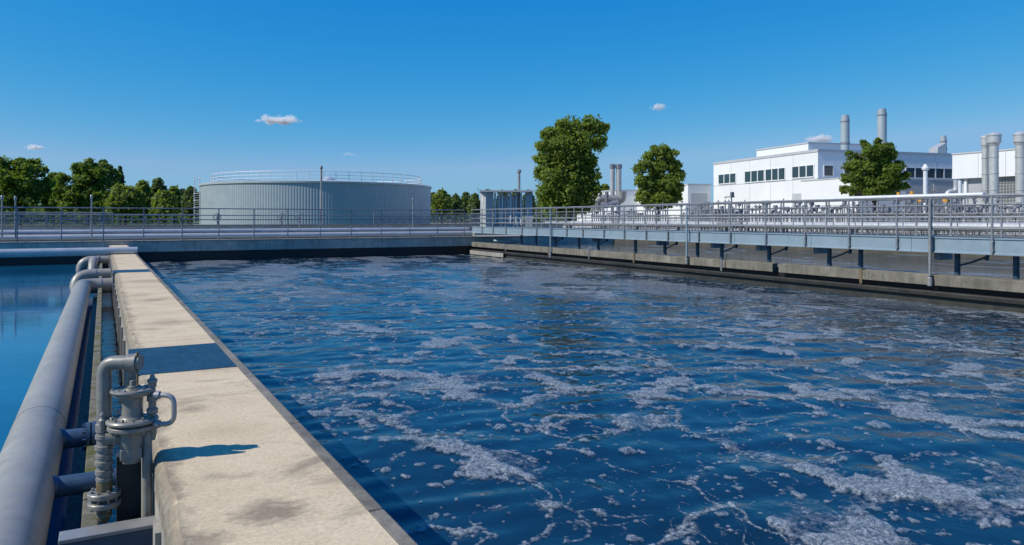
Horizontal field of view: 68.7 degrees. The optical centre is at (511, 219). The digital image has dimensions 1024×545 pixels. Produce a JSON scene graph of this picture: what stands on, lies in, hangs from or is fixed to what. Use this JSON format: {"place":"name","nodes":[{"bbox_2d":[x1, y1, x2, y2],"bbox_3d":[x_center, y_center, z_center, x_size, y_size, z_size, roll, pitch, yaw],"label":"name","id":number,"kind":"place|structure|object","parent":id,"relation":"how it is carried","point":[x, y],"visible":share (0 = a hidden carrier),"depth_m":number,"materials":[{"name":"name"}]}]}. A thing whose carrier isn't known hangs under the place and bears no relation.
{"place":"outdoors","nodes":[
{"label":"outdoors","id":0,"kind":"place"},
{"bbox_2d":[0,264,93,544],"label":"basin water","id":1,"kind":"structure","parent":0,"point":[33,299],"depth_m":17.51,"materials":[{"name":"blue liquid"}]},
{"bbox_2d":[81,262,101,527],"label":"channel wall","id":2,"kind":"structure","parent":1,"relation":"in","point":[89,518],"depth_m":9.32,"materials":[{"name":"concrete"}]},
{"bbox_2d":[64,265,99,530],"bbox_3d":[-11.698,2.910,20.957,0.138,0.580,52.000,0,0,-29],"label":"channel rail","id":3,"kind":"object","parent":2,"relation":"attached to","point":[73,518],"visible":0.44,"depth_m":9.79,"materials":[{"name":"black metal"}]},
{"bbox_2d":[58,515,155,544],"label":"channel beam","id":4,"kind":"structure","parent":2,"relation":"on","point":[138,531],"depth_m":4.73,"materials":[{"name":"metal"}]},
{"bbox_2d":[0,221,198,224],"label":"lawn","id":5,"kind":"structure","parent":0,"point":[104,224],"depth_m":135.60,"materials":[{"name":"green plant"}]},
{"bbox_2d":[0,155,54,224],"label":"broadleaf tree","id":6,"kind":"object","parent":5,"relation":"on","point":[22,184],"visible":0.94,"depth_m":103.24,"materials":[{"name":"green plant"}]},
{"bbox_2d":[40,172,60,224],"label":"broadleaf tree","id":7,"kind":"object","parent":5,"relation":"on","point":[51,175],"visible":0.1,"depth_m":124.35,"materials":[{"name":"green plant"}]},
{"bbox_2d":[48,157,122,224],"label":"broadleaf tree","id":8,"kind":"object","parent":5,"relation":"on","point":[98,179],"visible":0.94,"depth_m":102.99,"materials":[{"name":"green plant"}]},
{"bbox_2d":[102,182,146,224],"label":"tree","id":9,"kind":"object","parent":5,"relation":"on","point":[124,196],"visible":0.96,"depth_m":98.84,"materials":[{"name":"green plant"}]},
{"bbox_2d":[133,179,154,224],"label":"tree","id":10,"kind":"object","parent":5,"relation":"on","point":[143,186],"visible":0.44,"depth_m":111.35,"materials":[{"name":"green plant"}]},
{"bbox_2d":[149,177,168,224],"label":"tree","id":11,"kind":"object","parent":5,"relation":"on","point":[157,183],"visible":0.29,"depth_m":117.45,"materials":[{"name":"green plant"}]},
{"bbox_2d":[148,189,178,224],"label":"tree","id":12,"kind":"object","parent":5,"relation":"on","point":[164,199],"visible":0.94,"depth_m":97.17,"materials":[{"name":"green plant"}]},
{"bbox_2d":[168,184,181,224],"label":"tree","id":13,"kind":"object","parent":5,"relation":"on","point":[175,190],"visible":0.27,"depth_m":109.80,"materials":[{"name":"green plant"}]},
{"bbox_2d":[180,185,198,224],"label":"tree","id":14,"kind":"object","parent":5,"relation":"on","point":[187,198],"visible":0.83,"depth_m":107.33,"materials":[{"name":"green plant"}]},
{"bbox_2d":[193,171,431,224],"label":"storage tank","id":15,"kind":"object","parent":5,"relation":"on","point":[299,194],"visible":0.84,"depth_m":89.26,"materials":[{"name":"grey metal"}]},
{"bbox_2d":[99,265,122,524],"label":"channel water","id":16,"kind":"structure","parent":0,"point":[109,345],"depth_m":16.34,"materials":[{"name":"blue liquid"}]},
{"bbox_2d":[117,165,125,224],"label":"fir tree","id":17,"kind":"object","parent":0,"point":[121,179],"visible":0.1,"depth_m":127.90,"materials":[{"name":"green plant"}]},
{"bbox_2d":[21,235,532,241],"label":"walkway","id":18,"kind":"structure","parent":0,"point":[297,238],"depth_m":52.39,"materials":[{"name":"concrete"}]},
{"bbox_2d":[0,227,468,234],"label":"pipeline","id":19,"kind":"object","parent":18,"relation":"on","point":[96,231],"visible":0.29,"depth_m":51.51,"materials":[{"name":"silver metal"}]},
{"bbox_2d":[0,231,472,241],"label":"pipeline","id":20,"kind":"object","parent":18,"relation":"on","point":[77,237],"visible":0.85,"depth_m":49.95,"materials":[{"name":"silver metal"}]},
{"bbox_2d":[0,224,562,230],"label":"parapet","id":21,"kind":"structure","parent":18,"relation":"on","point":[94,227],"depth_m":55.08,"materials":[{"name":"grey concrete"}]},
{"bbox_2d":[320,166,322,224],"bbox_3d":[-14.773,-1.850,58.000,0.246,4.592,0.234,0,0,-29],"label":"pole","id":22,"kind":"object","parent":21,"relation":"on","point":[321,167],"visible":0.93,"depth_m":57.94,"materials":[{"name":"metal"}]},
{"bbox_2d":[493,189,507,210],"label":"distant tree","id":23,"kind":"object","parent":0,"point":[504,194],"visible":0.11,"depth_m":164.31,"materials":[{"name":"green plant"}]},
{"bbox_2d":[0,0,1023,218],"label":"sky","id":24,"kind":"structure","parent":0,"point":[457,96],"materials":[{"name":"blue"}]},
{"bbox_2d":[145,254,1023,544],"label":"aeration water","id":25,"kind":"structure","parent":0,"point":[657,500],"depth_m":11.53,"materials":[{"name":"blue liquid"}]},
{"bbox_2d":[152,254,1023,544],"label":"foam","id":26,"kind":"object","parent":25,"relation":"on","point":[878,538],"visible":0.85,"depth_m":10.42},
{"bbox_2d":[577,190,636,220],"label":"shed building","id":27,"kind":"structure","parent":0,"point":[630,198],"depth_m":104.77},
{"bbox_2d":[636,184,710,219],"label":"service building","id":28,"kind":"structure","parent":0,"point":[696,193],"depth_m":92.65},
{"bbox_2d":[431,219,1023,237],"bbox_3d":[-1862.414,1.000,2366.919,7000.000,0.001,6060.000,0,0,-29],"label":"ground","id":29,"kind":"structure","parent":0,"point":[981,235],"depth_m":48.50,"materials":[{"name":"grey concrete"}]},
{"bbox_2d":[0,212,112,224],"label":"railing","id":30,"kind":"object","parent":29,"relation":"on","point":[47,217],"visible":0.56,"depth_m":51.40,"materials":[{"name":"metal"}]},
{"bbox_2d":[0,214,197,224],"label":"railing","id":31,"kind":"object","parent":29,"relation":"on","point":[89,223],"visible":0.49,"depth_m":56.26,"materials":[{"name":"metal"}]},
{"bbox_2d":[0,189,576,224],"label":"distant wood","id":32,"kind":"object","parent":29,"relation":"on","point":[150,217],"visible":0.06,"depth_m":141.40,"materials":[{"name":"green plant"}]},
{"bbox_2d":[374,215,470,223],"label":"railing","id":33,"kind":"object","parent":29,"relation":"on","point":[443,222],"visible":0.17,"depth_m":67.65,"materials":[{"name":"metal"}]},
{"bbox_2d":[373,213,478,223],"bbox_3d":[-7.216,0.212,64.424,9.748,1.476,0.072,0,0,-29],"label":"railing","id":34,"kind":"object","parent":29,"relation":"on","point":[394,221],"visible":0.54,"depth_m":63.84,"materials":[{"name":"metal"}]},
{"bbox_2d":[431,187,453,223],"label":"tree","id":35,"kind":"object","parent":29,"relation":"on","point":[441,200],"visible":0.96,"depth_m":117.14,"materials":[{"name":"green plant"}]},
{"bbox_2d":[449,193,463,223],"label":"distant tree","id":36,"kind":"object","parent":29,"relation":"on","point":[457,204],"visible":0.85,"depth_m":164.16,"materials":[{"name":"green plant"}]},
{"bbox_2d":[461,191,470,221],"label":"distant tree","id":37,"kind":"object","parent":29,"relation":"on","point":[465,196],"visible":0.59,"depth_m":174.33,"materials":[{"name":"green plant"}]},
{"bbox_2d":[466,193,479,220],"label":"distant tree","id":38,"kind":"object","parent":29,"relation":"on","point":[474,201],"visible":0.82,"depth_m":169.12,"materials":[{"name":"green plant"}]},
{"bbox_2d":[522,189,536,215],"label":"distant tree","id":39,"kind":"object","parent":29,"relation":"on","point":[533,203],"visible":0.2,"depth_m":167.38,"materials":[{"name":"green plant"}]},
{"bbox_2d":[470,214,605,228],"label":"railing","id":40,"kind":"object","parent":29,"relation":"on","point":[558,221],"visible":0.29,"depth_m":71.81,"materials":[{"name":"metal"}]},
{"bbox_2d":[531,114,610,227],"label":"broadleaf tree","id":41,"kind":"object","parent":29,"relation":"on","point":[567,173],"visible":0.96,"depth_m":78.05,"materials":[{"name":"green plant"}]},
{"bbox_2d":[593,203,619,228],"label":"pipe manifold","id":42,"kind":"object","parent":29,"relation":"on","point":[607,213],"visible":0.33,"depth_m":67.61,"materials":[{"name":"metal"}]},
{"bbox_2d":[627,203,666,229],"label":"pipe manifold","id":43,"kind":"object","parent":29,"relation":"on","point":[642,213],"visible":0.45,"depth_m":65.44,"materials":[{"name":"metal"}]},
{"bbox_2d":[679,202,723,230],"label":"pipe manifold","id":44,"kind":"object","parent":29,"relation":"on","point":[692,213],"visible":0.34,"depth_m":62.34,"materials":[{"name":"metal"}]},
{"bbox_2d":[699,200,742,231],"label":"pipe manifold","id":45,"kind":"object","parent":29,"relation":"on","point":[721,214],"visible":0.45,"depth_m":54.71,"materials":[{"name":"metal"}]},
{"bbox_2d":[720,204,768,231],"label":"pipe manifold","id":46,"kind":"object","parent":29,"relation":"on","point":[738,205],"visible":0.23,"depth_m":59.95,"materials":[{"name":"metal"}]},
{"bbox_2d":[725,192,734,207],"bbox_3d":[18.033,-1.464,61.968,0.829,1.551,0.268,0,0,-9],"label":"sensor mast","id":47,"kind":"object","parent":46,"relation":"on","point":[731,194],"visible":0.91,"depth_m":61.94,"materials":[{"name":"metal"}]},
{"bbox_2d":[741,198,785,231],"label":"pipe manifold","id":48,"kind":"object","parent":29,"relation":"on","point":[770,212],"visible":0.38,"depth_m":53.06,"materials":[{"name":"metal"}]},
{"bbox_2d":[543,221,1023,235],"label":"white pipeline","id":49,"kind":"object","parent":29,"relation":"on","point":[934,232],"visible":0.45,"depth_m":46.15,"materials":[{"name":"silver metal"}]},
{"bbox_2d":[761,202,812,232],"bbox_3d":[21.273,-0.205,58.082,0.759,2.410,6.000,0,0,-22],"label":"pipe manifold","id":50,"kind":"object","parent":29,"relation":"on","point":[810,203],"visible":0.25,"depth_m":56.50,"materials":[{"name":"metal"}]},
{"bbox_2d":[785,203,833,232],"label":"pipe manifold","id":51,"kind":"object","parent":29,"relation":"on","point":[808,211],"visible":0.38,"depth_m":51.09,"materials":[{"name":"metal"}]},
{"bbox_2d":[610,215,1023,235],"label":"railing","id":52,"kind":"object","parent":29,"relation":"on","point":[1015,219],"visible":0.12,"depth_m":51.64,"materials":[{"name":"metal"}]},
{"bbox_2d":[827,201,885,234],"bbox_3d":[22.611,-0.205,49.082,0.759,2.410,4.800,0,0,-22],"label":"pipe manifold","id":53,"kind":"object","parent":29,"relation":"on","point":[872,204],"visible":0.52,"depth_m":48.77,"materials":[{"name":"metal"}]},
{"bbox_2d":[868,200,927,234],"bbox_3d":[24.820,-0.205,48.082,0.759,2.410,4.800,0,0,-22],"label":"pipe manifold","id":54,"kind":"object","parent":29,"relation":"on","point":[888,209],"visible":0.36,"depth_m":47.72,"materials":[{"name":"metal"}]},
{"bbox_2d":[815,192,984,235],"bbox_3d":[22.475,-0.209,44.385,0.300,2.418,10.665,0,0,-29],"label":"white pipeline","id":55,"kind":"object","parent":29,"relation":"on","point":[904,202],"visible":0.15,"depth_m":43.60,"materials":[{"name":"metal"}]},
{"bbox_2d":[908,198,977,235],"bbox_3d":[27.119,-0.205,47.082,0.759,2.410,4.800,0,0,-22],"label":"pipe manifold","id":56,"kind":"object","parent":29,"relation":"on","point":[954,200],"visible":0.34,"depth_m":46.40,"materials":[{"name":"metal"}]},
{"bbox_2d":[946,198,1022,236],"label":"pipe manifold","id":57,"kind":"object","parent":29,"relation":"on","point":[985,200],"visible":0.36,"depth_m":44.78,"materials":[{"name":"metal"}]},
{"bbox_2d":[502,242,1023,279],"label":"second basin water","id":58,"kind":"structure","parent":0,"point":[995,268],"depth_m":36.45,"materials":[{"name":"blue liquid"}]},
{"bbox_2d":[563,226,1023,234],"bbox_3d":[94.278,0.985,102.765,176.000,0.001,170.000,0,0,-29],"label":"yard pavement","id":59,"kind":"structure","parent":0,"point":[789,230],"depth_m":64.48,"materials":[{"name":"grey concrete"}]},
{"bbox_2d":[601,183,609,190],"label":"distant tree","id":60,"kind":"object","parent":59,"relation":"on","point":[605,186],"visible":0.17,"depth_m":129.54,"materials":[{"name":"green plant"}]},
{"bbox_2d":[593,164,626,219],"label":"twin stacks","id":61,"kind":"object","parent":59,"relation":"on","point":[620,196],"visible":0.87,"depth_m":90.67,"materials":[{"name":"silver metal"}]},
{"bbox_2d":[630,142,686,228],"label":"broadleaf tree","id":62,"kind":"object","parent":59,"relation":"on","point":[657,185],"visible":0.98,"depth_m":74.81,"materials":[{"name":"green plant"}]},
{"bbox_2d":[809,201,859,232],"bbox_3d":[24.137,-0.150,56.082,0.759,2.300,6.000,0,0,-22],"label":"pipe manifold","id":63,"kind":"object","parent":59,"relation":"on","point":[844,203],"visible":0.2,"depth_m":55.63,"materials":[{"name":"metal"}]},
{"bbox_2d":[839,137,911,230],"bbox_3d":[30.930,-3.026,63.883,5.705,8.061,4.441,0,0,6],"label":"broadleaf tree","id":64,"kind":"object","parent":59,"relation":"on","point":[880,169],"visible":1,"depth_m":62.82,"materials":[{"name":"green plant"}]},
{"bbox_2d":[850,200,913,232],"bbox_3d":[27.235,-0.205,55.082,0.759,2.410,6.000,0,0,-22],"label":"pipe manifold","id":65,"kind":"object","parent":59,"relation":"on","point":[886,212],"visible":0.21,"depth_m":54.48,"materials":[{"name":"metal"}]},
{"bbox_2d":[921,164,928,212],"bbox_3d":[32.024,-2.327,58.000,0.560,3.860,0.560,0,0,-29],"label":"vent pipe","id":66,"kind":"object","parent":59,"relation":"on","point":[925,168],"visible":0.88,"depth_m":57.87,"materials":[{"name":"white metal"}]},
{"bbox_2d":[898,200,954,232],"bbox_3d":[29.744,-0.205,54.082,0.759,2.410,5.200,0,0,-22],"label":"pipe manifold","id":67,"kind":"object","parent":59,"relation":"on","point":[921,201],"visible":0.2,"depth_m":52.77,"materials":[{"name":"metal"}]},
{"bbox_2d":[931,184,937,210],"bbox_3d":[32.693,-1.562,58.000,0.466,2.336,0.180,0,0,0],"label":"vent pipe","id":68,"kind":"object","parent":59,"relation":"on","point":[934,191],"visible":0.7,"depth_m":57.93,"materials":[{"name":"metal"}]},
{"bbox_2d":[944,180,961,211],"bbox_3d":[34.186,-1.710,57.693,1.071,2.627,1.396,0,0,-29],"label":"vent pipe","id":69,"kind":"object","parent":59,"relation":"on","point":[957,185],"visible":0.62,"depth_m":57.82,"materials":[{"name":"silver metal"}]},
{"bbox_2d":[932,201,996,233],"bbox_3d":[31.316,-0.205,52.082,0.759,2.410,5.200,0,0,-22],"label":"pipe manifold","id":70,"kind":"object","parent":59,"relation":"on","point":[980,207],"visible":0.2,"depth_m":50.55,"materials":[{"name":"metal"}]},
{"bbox_2d":[980,134,988,220],"bbox_3d":[37.923,-2.885,60.000,0.720,7.769,0.713,0,0,-29],"label":"vent stack","id":71,"kind":"object","parent":59,"relation":"on","point":[985,165],"visible":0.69,"depth_m":59.79,"materials":[{"name":"silver metal"}]},
{"bbox_2d":[986,132,1001,220],"bbox_3d":[37.972,-2.929,59.000,1.089,7.858,1.078,0,0,-29],"label":"vent stack","id":72,"kind":"object","parent":59,"relation":"on","point":[993,140],"visible":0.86,"depth_m":58.74,"materials":[{"name":"silver metal"}]},
{"bbox_2d":[969,198,1023,233],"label":"pipe manifold","id":73,"kind":"object","parent":59,"relation":"on","point":[1009,208],"visible":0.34,"depth_m":49.64,"materials":[{"name":"metal"}]},
{"bbox_2d":[1012,131,1023,220],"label":"vent stack","id":74,"kind":"object","parent":59,"relation":"on","point":[1018,139],"visible":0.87,"depth_m":58.76,"materials":[{"name":"silver metal"}]},
{"bbox_2d":[713,108,959,221],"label":"white building","id":75,"kind":"structure","parent":0,"point":[806,170],"depth_m":79.76,"materials":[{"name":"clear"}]},
{"bbox_2d":[718,173,735,184],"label":"window","id":76,"kind":"structure","parent":75,"relation":"in","point":[730,178],"depth_m":89.99,"materials":[{"name":"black glass"}]},
{"bbox_2d":[744,169,764,182],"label":"window","id":77,"kind":"structure","parent":75,"relation":"in","point":[753,176],"depth_m":84.91,"materials":[{"name":"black glass"}]},
{"bbox_2d":[765,167,785,181],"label":"window","id":78,"kind":"structure","parent":75,"relation":"in","point":[775,174],"depth_m":81.34,"materials":[{"name":"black glass"}]},
{"bbox_2d":[792,193,800,221],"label":"garage door","id":79,"kind":"structure","parent":75,"relation":"in","point":[797,196],"depth_m":78.01,"materials":[{"name":"white metal"}]},
{"bbox_2d":[792,164,813,178],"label":"window","id":80,"kind":"structure","parent":75,"relation":"in","point":[804,171],"depth_m":77.01,"materials":[{"name":"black glass"}]},
{"bbox_2d":[823,165,833,176],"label":"window","id":81,"kind":"structure","parent":75,"relation":"in","point":[828,170],"depth_m":75.36,"materials":[{"name":"grey glass"}]},
{"bbox_2d":[905,167,922,178],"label":"window","id":82,"kind":"structure","parent":75,"relation":"in","point":[917,173],"depth_m":78.63,"materials":[{"name":"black glass"}]},
{"bbox_2d":[928,168,951,178],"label":"window","id":83,"kind":"structure","parent":75,"relation":"in","point":[933,173],"depth_m":79.63,"materials":[{"name":"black glass"}]},
{"bbox_2d":[951,148,1014,221],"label":"side building","id":84,"kind":"structure","parent":0,"point":[967,169],"depth_m":68.05,"materials":[{"name":"paint"}]},
{"label":"basin floor","id":85,"kind":"structure","parent":0,"visible":0},
{"bbox_2d":[0,276,115,544],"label":"grey pipe","id":86,"kind":"object","parent":85,"relation":"on","point":[38,441],"visible":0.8,"depth_m":7.05,"materials":[{"name":"metal"}]},
{"bbox_2d":[76,255,108,270],"bbox_3d":[-21.813,2.687,38.969,1.590,1.523,2.438,0,0,-29],"label":"grey pipe","id":87,"kind":"object","parent":85,"relation":"on","point":[91,262],"visible":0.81,"depth_m":39.40,"materials":[{"name":"metal"}]},
{"bbox_2d":[108,245,417,544],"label":"walkway wall","id":88,"kind":"structure","parent":85,"relation":"on","point":[241,455],"depth_m":4.96,"materials":[{"name":"concrete"}]},
{"bbox_2d":[0,247,137,256],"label":"crossing pipe","id":89,"kind":"object","parent":88,"relation":"on","point":[42,252],"visible":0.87,"depth_m":32.99,"materials":[{"name":"silver metal"}]},
{"bbox_2d":[69,267,110,286],"bbox_3d":[-17.024,2.730,30.220,0.798,1.520,1.716,0,0,43],"label":"grey pipe","id":90,"kind":"object","parent":88,"relation":"attached to","point":[90,274],"visible":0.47,"depth_m":30.17,"materials":[{"name":"metal"}]},
{"bbox_2d":[87,352,176,523],"bbox_3d":[-2.542,2.091,4.979,0.525,2.418,0.363,0,0,33],"label":"valve assembly","id":91,"kind":"object","parent":88,"relation":"attached to","point":[131,429],"visible":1,"depth_m":4.97,"materials":[{"name":"grey paint"}]},
{"bbox_2d":[113,269,150,295],"bbox_3d":[-11.715,1.947,23.056,1.008,0.706,1.300,0,0,-29],"label":"cover plate","id":92,"kind":"object","parent":88,"relation":"on","point":[126,271],"visible":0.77,"depth_m":22.76,"materials":[{"name":"grey metal"}]},
{"bbox_2d":[128,343,236,375],"bbox_3d":[-3.842,1.947,8.641,1.008,0.706,1.750,0,0,-29],"label":"cover plate","id":93,"kind":"object","parent":88,"relation":"on","point":[172,359],"visible":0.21,"depth_m":8.56,"materials":[{"name":"metal"}]},
{"bbox_2d":[0,236,613,265],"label":"wall","id":94,"kind":"structure","parent":85,"relation":"on","point":[196,250],"depth_m":50.46,"materials":[{"name":"grey concrete"}]},
{"bbox_2d":[0,207,464,241],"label":"railing","id":95,"kind":"object","parent":94,"relation":"on","point":[218,219],"visible":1,"depth_m":49.49,"materials":[{"name":"metal"}]},
{"bbox_2d":[0,195,2,237],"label":"pole","id":96,"kind":"object","parent":95,"relation":"attached to","point":[1,197],"visible":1,"depth_m":43.52,"materials":[{"name":"metal"}]},
{"bbox_2d":[14,196,16,237],"bbox_3d":[-29.097,-0.134,43.871,0.145,2.442,0.138,0,0,-29],"label":"pole","id":97,"kind":"object","parent":95,"relation":"attached to","point":[15,198],"visible":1,"depth_m":43.84,"materials":[{"name":"metal"}]},
{"bbox_2d":[90,195,92,237],"bbox_3d":[-25.683,-0.174,45.736,0.145,2.614,0.138,0,0,-29],"label":"pole","id":98,"kind":"object","parent":95,"relation":"attached to","point":[91,197],"visible":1,"depth_m":45.70,"materials":[{"name":"metal"}]},
{"bbox_2d":[473,233,509,234],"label":"basin end wall","id":99,"kind":"structure","parent":85,"relation":"on","point":[488,234],"depth_m":63.72,"materials":[{"name":"concrete"}]},
{"bbox_2d":[469,242,1023,313],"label":"weir wall","id":100,"kind":"structure","parent":85,"relation":"on","point":[996,294],"depth_m":28.25,"materials":[{"name":"concrete"}]},
{"bbox_2d":[494,239,519,242],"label":"pipe","id":101,"kind":"object","parent":100,"relation":"on","point":[513,241],"visible":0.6,"depth_m":54.40,"materials":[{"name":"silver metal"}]},
{"bbox_2d":[471,193,1023,279],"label":"walkway bridge","id":102,"kind":"structure","parent":100,"relation":"on","point":[945,247],"depth_m":28.85,"materials":[{"name":"blue paint"}]},
{"bbox_2d":[480,190,532,226],"bbox_3d":[-0.431,-0.770,56.850,4.118,2.780,1.700,0,0,0],"label":"valve station","id":103,"kind":"object","parent":102,"relation":"on","point":[503,202],"visible":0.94,"depth_m":56.70,"materials":[{"name":"paint"}]},
{"bbox_2d":[517,169,520,226],"bbox_3d":[0.541,-1.442,57.500,0.348,4.751,0.331,0,0,-29],"label":"pole","id":104,"kind":"object","parent":103,"relation":"attached to","point":[518,171],"visible":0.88,"depth_m":57.40,"materials":[{"name":"metal"}]},
{"bbox_2d":[549,209,551,257],"bbox_3d":[2.379,0.879,45.975,0.230,2.997,0.156,0,0,-29],"label":"gauge pipe","id":105,"kind":"object","parent":102,"relation":"attached to","point":[550,253],"visible":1,"depth_m":45.92,"materials":[{"name":"grey metal"}]},
{"bbox_2d":[684,206,689,263],"bbox_3d":[8.036,0.727,34.356,0.230,2.695,0.156,0,0,-29],"label":"gauge pipe","id":106,"kind":"object","parent":102,"relation":"attached to","point":[686,259],"visible":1,"depth_m":34.30,"materials":[{"name":"grey metal"}]},
{"bbox_2d":[926,199,933,285],"bbox_3d":[13.232,0.752,23.681,0.230,2.744,0.156,0,0,-29],"label":"gauge pipe","id":107,"kind":"object","parent":102,"relation":"attached to","point":[929,279],"visible":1,"depth_m":23.64,"materials":[{"name":"metal"}]},
{"bbox_2d":[614,239,1023,268],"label":"second basin wall","id":108,"kind":"structure","parent":85,"relation":"on","point":[837,249],"depth_m":44.43,"materials":[{"name":"grey concrete"}]},
{"bbox_2d":[593,212,1023,236],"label":"railing","id":109,"kind":"object","parent":108,"relation":"on","point":[855,220],"visible":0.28,"depth_m":45.69,"materials":[{"name":"metal"}]}
]}

